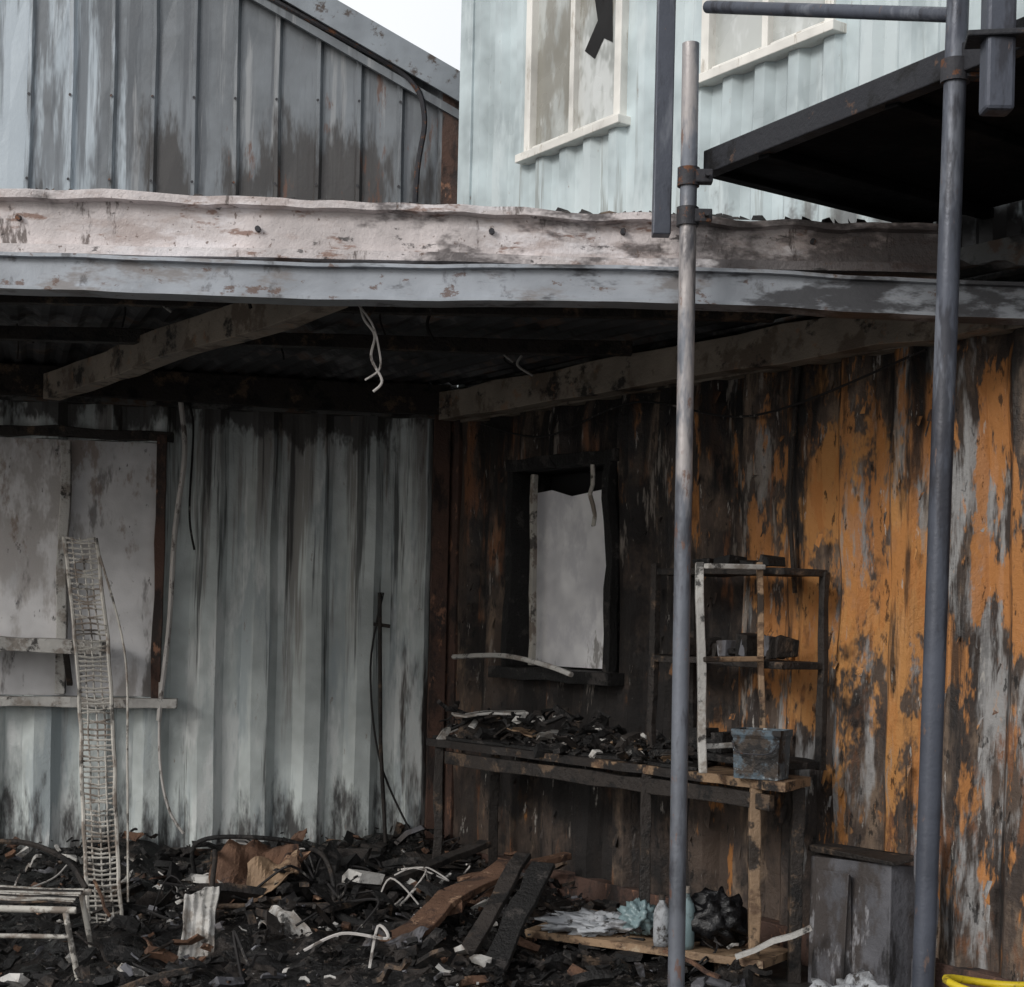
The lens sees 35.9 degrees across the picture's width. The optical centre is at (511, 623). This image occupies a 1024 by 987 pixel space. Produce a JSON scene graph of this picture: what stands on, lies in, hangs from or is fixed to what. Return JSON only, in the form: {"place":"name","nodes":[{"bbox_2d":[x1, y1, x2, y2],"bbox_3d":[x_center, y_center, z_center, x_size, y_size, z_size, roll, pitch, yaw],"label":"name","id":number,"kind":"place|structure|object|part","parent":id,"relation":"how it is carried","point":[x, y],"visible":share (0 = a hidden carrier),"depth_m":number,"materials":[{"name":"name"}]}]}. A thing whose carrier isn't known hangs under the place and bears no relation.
{"place":"outdoors","nodes":[
{"label":"outdoors","id":0,"kind":"place"},
{"bbox_2d":[0,0,459,204],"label":"corrugated metal shed","id":1,"kind":"structure","parent":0,"point":[312,100],"depth_m":9.03,"materials":[{"name":"metal"}]},
{"bbox_2d":[190,828,336,922],"bbox_3d":[-1.055,1.085,6.771,0.625,0.384,0.575,1,0,-17],"label":"burnt armchair","id":2,"kind":"object","parent":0,"point":[255,861],"visible":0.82,"depth_m":6.71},
{"bbox_2d":[333,883,427,927],"bbox_3d":[-0.526,1.188,6.650,0.473,0.136,0.415,1,0,0],"label":"burnt bicycle tyre","id":3,"kind":"object","parent":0,"point":[339,915],"visible":0.3,"depth_m":6.52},
{"bbox_2d":[338,0,461,70],"label":"sky","id":4,"kind":"structure","parent":0,"point":[434,26],"materials":[{"name":"white"}]},
{"bbox_2d":[33,879,993,986],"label":"ground","id":5,"kind":"structure","parent":0,"point":[778,975],"depth_m":6.15,"materials":[{"name":"soil"}]},
{"bbox_2d":[0,360,457,854],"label":"shipping container","id":6,"kind":"object","parent":5,"relation":"on","point":[314,532],"visible":0.85,"depth_m":8.43,"materials":[{"name":"metal"}]},
{"bbox_2d":[0,636,105,685],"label":"wall shelf","id":7,"kind":"object","parent":6,"relation":"attached to","point":[65,647],"depth_m":7.97,"materials":[{"name":"white wood"}]},
{"bbox_2d":[156,402,194,833],"bbox_3d":[-1.755,-0.049,8.262,0.180,2.287,0.134,1,0,-10],"label":"hanging cable","id":8,"kind":"object","parent":6,"relation":"hanging from","point":[161,689],"visible":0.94,"depth_m":8.27,"materials":[{"name":"grey plastic"}]},
{"bbox_2d":[0,363,450,413],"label":"back plate","id":9,"kind":"object","parent":6,"relation":"attached to","point":[225,389],"visible":0.84,"depth_m":8.27,"materials":[{"name":"black wood"}]},
{"bbox_2d":[78,840,605,952],"bbox_3d":[-0.725,1.161,6.888,2.284,0.387,2.022,1,0,15],"label":"charred debris","id":10,"kind":"object","parent":5,"relation":"on","point":[342,860],"visible":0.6,"depth_m":6.68,"materials":[{"name":"black wood"}]},
{"bbox_2d":[457,852,571,881],"bbox_3d":[0.016,1.091,7.049,0.570,0.108,0.070,1,0,-31],"label":"wooden plank","id":11,"kind":"object","parent":10,"relation":"on","point":[559,857],"visible":0.47,"depth_m":7.11,"materials":[{"name":"black wood"}]},
{"bbox_2d":[0,822,758,986],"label":"charred debris","id":12,"kind":"object","parent":5,"relation":"on","point":[598,973],"visible":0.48,"depth_m":6.02,"materials":[{"name":"black wood"}]},
{"bbox_2d":[0,833,776,986],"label":"ash heap","id":13,"kind":"object","parent":5,"relation":"on","point":[225,949],"visible":0.23,"depth_m":6.11,"materials":[{"name":"black"}]},
{"bbox_2d":[0,839,95,979],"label":"garden chair","id":14,"kind":"object","parent":13,"relation":"on","point":[10,894],"visible":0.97,"depth_m":5.80,"materials":[{"name":"white metal"}]},
{"bbox_2d":[62,536,128,923],"bbox_3d":[-1.760,0.440,6.764,0.213,1.629,0.408,1,0,-40],"label":"wire rack","id":15,"kind":"object","parent":13,"relation":"on","point":[114,809],"visible":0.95,"depth_m":6.74,"materials":[{"name":"white metal"}]},
{"bbox_2d":[177,886,219,959],"bbox_3d":[-1.208,1.180,6.088,0.154,0.319,0.179,1,0,0],"label":"crumpled metal sheet","id":16,"kind":"object","parent":13,"relation":"on","point":[199,910],"visible":0.77,"depth_m":6.09,"materials":[{"name":"white metal"}]},
{"bbox_2d":[258,905,338,938],"bbox_3d":[-0.831,1.220,6.172,0.415,0.195,0.135,1,0,34],"label":"crumpled metal sheet","id":17,"kind":"object","parent":13,"relation":"on","point":[290,920],"visible":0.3,"depth_m":6.21,"materials":[{"name":"white metal"}]},
{"bbox_2d":[14,837,718,977],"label":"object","id":18,"kind":"object","parent":13,"relation":"on","point":[337,894],"visible":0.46,"depth_m":6.42,"materials":[{"name":"plastic"}]},
{"bbox_2d":[362,926,428,949],"bbox_3d":[-0.447,1.214,6.020,0.296,0.095,0.155,1,0,-16],"label":"crumpled metal sheet","id":19,"kind":"object","parent":13,"relation":"on","point":[418,932],"visible":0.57,"depth_m":6.07,"materials":[{"name":"grey metal"}]},
{"bbox_2d":[317,839,490,912],"bbox_3d":[-0.450,1.100,6.950,0.084,0.189,1.114,1,0,35],"label":"wooden plank","id":20,"kind":"object","parent":13,"relation":"on","point":[465,851],"visible":0.71,"depth_m":7.00,"materials":[{"name":"black wood"}]},
{"bbox_2d":[25,842,812,986],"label":"burnt sticks","id":21,"kind":"object","parent":13,"relation":"on","point":[387,969],"visible":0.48,"depth_m":5.86,"materials":[{"name":"black wood"}]},
{"bbox_2d":[378,858,509,941],"bbox_3d":[-0.238,1.135,6.526,0.156,0.207,0.971,1,0,28],"label":"wooden plank","id":22,"kind":"object","parent":13,"relation":"on","point":[432,913],"visible":0.66,"depth_m":6.46,"materials":[{"name":"brown wood"}]},
{"bbox_2d":[450,852,531,970],"bbox_3d":[-0.081,1.133,6.225,0.081,0.388,0.615,1,0,24],"label":"wooden plank","id":23,"kind":"object","parent":13,"relation":"on","point":[480,930],"visible":0.81,"depth_m":6.22,"materials":[{"name":"black wood"}]},
{"bbox_2d":[485,861,554,972],"bbox_3d":[0.018,1.146,6.151,0.110,0.365,0.552,1,0,22],"label":"wooden plank","id":24,"kind":"object","parent":13,"relation":"on","point":[522,905],"visible":0.81,"depth_m":6.16,"materials":[{"name":"black wood"}]},
{"bbox_2d":[525,909,787,971],"bbox_3d":[0.583,1.311,6.380,1.119,0.105,0.568,1,0,38],"label":"shelf board","id":25,"kind":"object","parent":13,"relation":"on","point":[771,955],"visible":0.46,"depth_m":6.18,"materials":[{"name":"brown wood"}]},
{"bbox_2d":[534,908,632,936],"bbox_3d":[0.327,1.208,6.418,0.476,0.091,0.307,1,0,0],"label":"crumpled cloth","id":26,"kind":"object","parent":25,"relation":"on","point":[602,923],"visible":0.91,"depth_m":6.35,"materials":[{"name":"white fabric"}]},
{"bbox_2d":[617,897,655,935],"bbox_3d":[0.518,1.176,6.372,0.191,0.144,0.208,1,0,0],"label":"crumpled cloth","id":27,"kind":"object","parent":25,"relation":"on","point":[636,913],"visible":0.82,"depth_m":6.33,"materials":[{"name":"fabric"}]},
{"bbox_2d":[566,926,747,950],"bbox_3d":[0.539,1.236,6.321,0.890,0.073,0.280,1,0,31],"label":"board clutter","id":28,"kind":"object","parent":25,"relation":"on","point":[639,930],"visible":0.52,"depth_m":6.14,"materials":[{"name":"black wood"}]},
{"bbox_2d":[653,894,668,946],"bbox_3d":[0.584,1.157,6.170,0.064,0.200,0.063,1,0,0],"label":"plastic bottle","id":29,"kind":"object","parent":25,"relation":"on","point":[660,923],"visible":0.94,"depth_m":6.14,"materials":[{"name":"plastic"}]},
{"bbox_2d":[685,886,694,949],"bbox_3d":[0.674,1.140,6.130,0.070,0.240,0.069,1,0,0],"label":"plastic bottle","id":30,"kind":"object","parent":25,"relation":"on","point":[689,932],"visible":0.56,"depth_m":6.10,"materials":[{"name":"teal plastic"}]},
{"bbox_2d":[691,886,747,947],"bbox_3d":[0.802,1.143,6.187,0.314,0.228,0.243,1,0,0],"label":"garbage bag","id":31,"kind":"object","parent":25,"relation":"on","point":[720,915],"visible":0.82,"depth_m":6.10,"materials":[{"name":"black plastic"}]},
{"bbox_2d":[369,592,413,842],"bbox_3d":[-0.640,0.576,8.443,0.160,1.483,0.220,1,0,-44],"label":"leaning rod","id":32,"kind":"object","parent":5,"relation":"on","point":[379,624],"visible":0.98,"depth_m":8.45,"materials":[{"name":"dark rusted metal"}]},
{"bbox_2d":[426,734,810,982],"bbox_3d":[0.381,0.959,6.867,0.493,0.800,2.411,1,0,-33],"label":"workbench","id":33,"kind":"object","parent":5,"relation":"on","point":[754,799],"visible":0.75,"depth_m":6.45,"materials":[{"name":"wood"}]},
{"bbox_2d":[451,710,537,738],"bbox_3d":[-0.064,0.486,7.477,0.452,0.146,0.422,1,0,0],"label":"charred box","id":34,"kind":"object","parent":33,"relation":"on","point":[469,732],"visible":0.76,"depth_m":7.50,"materials":[{"name":"black wood"}]},
{"bbox_2d":[436,699,711,763],"bbox_3d":[0.252,0.487,7.062,0.436,0.240,1.660,1,0,-37],"label":"burnt bench clutter","id":35,"kind":"object","parent":33,"relation":"on","point":[635,749],"visible":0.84,"depth_m":7.00,"materials":[{"name":"black wood"}]},
{"bbox_2d":[695,562,765,772],"bbox_3d":[0.848,0.165,6.060,0.320,0.812,0.113,1,0,-19],"label":"wooden frame","id":36,"kind":"object","parent":33,"relation":"on","point":[703,746],"visible":0.86,"depth_m":6.02,"materials":[{"name":"white wood"}]},
{"bbox_2d":[646,554,829,770],"bbox_3d":[0.916,0.146,6.482,0.272,0.850,0.809,1,0,-35],"label":"shelf unit","id":37,"kind":"object","parent":33,"relation":"on","point":[777,648],"visible":0.64,"depth_m":6.35,"materials":[{"name":"wood"}]},
{"bbox_2d":[731,727,792,780],"bbox_3d":[0.937,0.492,5.967,0.196,0.185,0.170,1,0,29],"label":"storage tin","id":38,"kind":"object","parent":33,"relation":"on","point":[761,753],"visible":1,"depth_m":5.93,"materials":[{"name":"metal"}]},
{"bbox_2d":[668,41,712,986],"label":"scaffold pole","id":39,"kind":"object","parent":5,"relation":"on","point":[691,215],"visible":1,"depth_m":5.18,"materials":[{"name":"metal"}]},
{"bbox_2d":[651,0,1023,237],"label":"balcony","id":40,"kind":"structure","parent":39,"relation":"on","point":[872,149],"depth_m":4.99,"materials":[{"name":"metal"}]},
{"bbox_2d":[443,325,1023,986],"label":"shipping container","id":41,"kind":"object","parent":5,"relation":"on","point":[561,527],"visible":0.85,"depth_m":6.62,"materials":[{"name":"paint"}]},
{"bbox_2d":[0,252,1023,324],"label":"gutter channel","id":42,"kind":"object","parent":41,"relation":"attached to","point":[486,285],"visible":0.96,"depth_m":5.36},
{"bbox_2d":[43,303,347,400],"bbox_3d":[-1.475,-1.183,6.759,0.111,0.147,3.112,1,0,-34],"label":"joist","id":43,"kind":"object","parent":42,"relation":"attached to","point":[232,324],"visible":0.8,"depth_m":6.55,"materials":[{"name":"wood"}]},
{"bbox_2d":[0,325,632,355],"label":"purlin","id":44,"kind":"object","parent":43,"relation":"on","point":[131,336],"visible":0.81,"depth_m":6.92,"materials":[{"name":"black wood"}]},
{"bbox_2d":[358,306,382,391],"bbox_3d":[-0.517,-0.992,5.590,0.128,0.346,0.032,1,0,0],"label":"dangling wire","id":45,"kind":"object","parent":43,"relation":"hanging from","point":[372,328],"visible":0.84,"depth_m":5.60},
{"bbox_2d":[0,295,774,322],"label":"purlin","id":46,"kind":"object","parent":43,"relation":"on","point":[623,313],"visible":0.41,"depth_m":6.17,"materials":[{"name":"black wood"}]},
{"bbox_2d":[0,188,938,278],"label":"front fascia channel","id":47,"kind":"object","parent":42,"relation":"on","point":[118,222],"visible":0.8,"depth_m":5.42,"materials":[{"name":"white paint"}]},
{"bbox_2d":[15,214,21,220],"bbox_3d":[-1.689,-1.389,5.412,0.020,0.020,0.025,1,0,0],"label":"fascia bolt","id":48,"kind":"object","parent":47,"relation":"attached to","point":[18,217],"visible":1,"depth_m":5.40,"materials":[{"name":"metal"}]},
{"bbox_2d":[255,225,260,231],"bbox_3d":[-0.870,-1.350,5.412,0.020,0.020,0.025,1,0,0],"label":"fascia bolt","id":49,"kind":"object","parent":47,"relation":"attached to","point":[257,228],"visible":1,"depth_m":5.40,"materials":[{"name":"metal"}]},
{"bbox_2d":[36,188,902,222],"bbox_3d":[-1.310,-1.471,5.415,5.306,0.106,0.030,1,0,0],"label":"roof edge grit","id":50,"kind":"object","parent":47,"relation":"on","point":[754,217],"visible":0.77,"depth_m":5.42,"materials":[{"name":"black gravel"}]},
{"bbox_2d":[489,228,494,234],"bbox_3d":[-0.070,-1.342,5.412,0.020,0.020,0.025,1,0,0],"label":"fascia bolt","id":51,"kind":"object","parent":47,"relation":"attached to","point":[491,231],"visible":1,"depth_m":5.40,"materials":[{"name":"metal"}]},
{"bbox_2d":[620,228,625,234],"bbox_3d":[0.381,-1.342,5.412,0.020,0.020,0.025,1,0,0],"label":"fascia bolt","id":52,"kind":"object","parent":47,"relation":"attached to","point":[622,231],"visible":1,"depth_m":5.40,"materials":[{"name":"metal"}]},
{"bbox_2d":[810,238,815,244],"bbox_3d":[1.030,-1.307,5.412,0.020,0.020,0.025,1,0,0],"label":"fascia bolt","id":53,"kind":"object","parent":47,"relation":"attached to","point":[812,241],"visible":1,"depth_m":5.40,"materials":[{"name":"metal"}]},
{"bbox_2d":[0,259,1023,384],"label":"roof sheets","id":54,"kind":"object","parent":41,"relation":"on","point":[402,367],"visible":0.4,"depth_m":7.13,"materials":[{"name":"black metal"}]},
{"bbox_2d":[121,307,125,327],"bbox_3d":[-1.559,-1.247,6.351,0.019,0.117,0.008,1,0,0],"label":"hanging shred","id":55,"kind":"object","parent":54,"relation":"hanging from","point":[123,321],"visible":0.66,"depth_m":6.35,"materials":[{"name":"black"}]},
{"bbox_2d":[366,306,375,318],"bbox_3d":[-0.531,-1.220,6.006,0.047,0.126,0.010,1,0,0],"label":"hanging shred","id":56,"kind":"object","parent":54,"relation":"hanging from","point":[371,311],"visible":0.39,"depth_m":6.00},
{"bbox_2d":[426,316,435,342],"bbox_3d":[-0.332,-1.214,6.463,0.044,0.131,0.013,1,0,0],"label":"hanging shred","id":57,"kind":"object","parent":54,"relation":"hanging from","point":[429,331],"visible":0.79,"depth_m":6.46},
{"bbox_2d":[516,355,532,375],"bbox_3d":[0.060,-1.221,7.490,0.084,0.102,0.012,1,0,0],"label":"hanging shred","id":58,"kind":"object","parent":54,"relation":"hanging from","point":[521,368],"visible":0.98,"depth_m":7.49,"materials":[{"name":"white wood"}]},
{"bbox_2d":[451,653,573,676],"bbox_3d":[-0.006,0.196,7.755,0.047,0.094,1.074,1,0,-33],"label":"strip","id":59,"kind":"object","parent":41,"relation":"attached to","point":[522,659],"visible":1,"depth_m":7.71,"materials":[{"name":"white metal"}]},
{"bbox_2d":[439,317,1003,420],"bbox_3d":[0.676,-1.132,7.005,0.102,0.171,3.549,1,0,-36],"label":"wall plate","id":60,"kind":"object","parent":41,"relation":"attached to","point":[793,344],"depth_m":6.72,"materials":[{"name":"brown wood"}]},
{"bbox_2d":[457,0,1023,388],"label":"shipping container","id":61,"kind":"object","parent":41,"relation":"on","point":[556,103],"visible":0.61,"depth_m":7.43,"materials":[{"name":"metal"}]},
{"bbox_2d":[536,0,570,144],"label":"window pane","id":62,"kind":"structure","parent":61,"relation":"in","point":[554,15],"depth_m":7.97,"materials":[{"name":"grey glass"}]},
{"bbox_2d":[578,0,615,127],"label":"window pane","id":63,"kind":"structure","parent":61,"relation":"in","point":[596,76],"depth_m":7.68,"materials":[{"name":"grey glass"}]},
{"bbox_2d":[715,0,762,65],"label":"window pane","id":64,"kind":"structure","parent":61,"relation":"in","point":[736,35],"depth_m":6.86,"materials":[{"name":"grey glass"}]},
{"bbox_2d":[773,0,824,41],"label":"window pane","id":65,"kind":"structure","parent":61,"relation":"in","point":[783,26],"depth_m":6.57,"materials":[{"name":"grey glass"}]},
{"bbox_2d":[809,969,889,986],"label":"crumpled bag","id":66,"kind":"object","parent":5,"relation":"on","point":[861,978],"visible":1,"depth_m":5.30,"materials":[{"name":"plastic"}]},
{"bbox_2d":[808,836,940,986],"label":"grey cabinet","id":67,"kind":"object","parent":5,"relation":"on","point":[862,901],"visible":0.57,"depth_m":5.87,"materials":[{"name":"grey metal"}]},
{"bbox_3d":[1.207,1.142,5.955,0.043,0.425,0.184,1,0,-35],"label":"panel door","id":68,"kind":"part","parent":67,"relation":"part of","materials":[{"name":"grey metal"}]},
{"bbox_2d":[912,0,979,986],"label":"scaffold pole","id":69,"kind":"object","parent":5,"relation":"on","point":[955,78],"visible":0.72,"depth_m":4.22,"materials":[{"name":"metal"}]},
{"bbox_2d":[942,974,1023,986],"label":"yellow hose","id":70,"kind":"object","parent":5,"relation":"on","point":[951,980],"visible":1,"depth_m":4.90,"materials":[{"name":"yellow rubber"}]}
]}

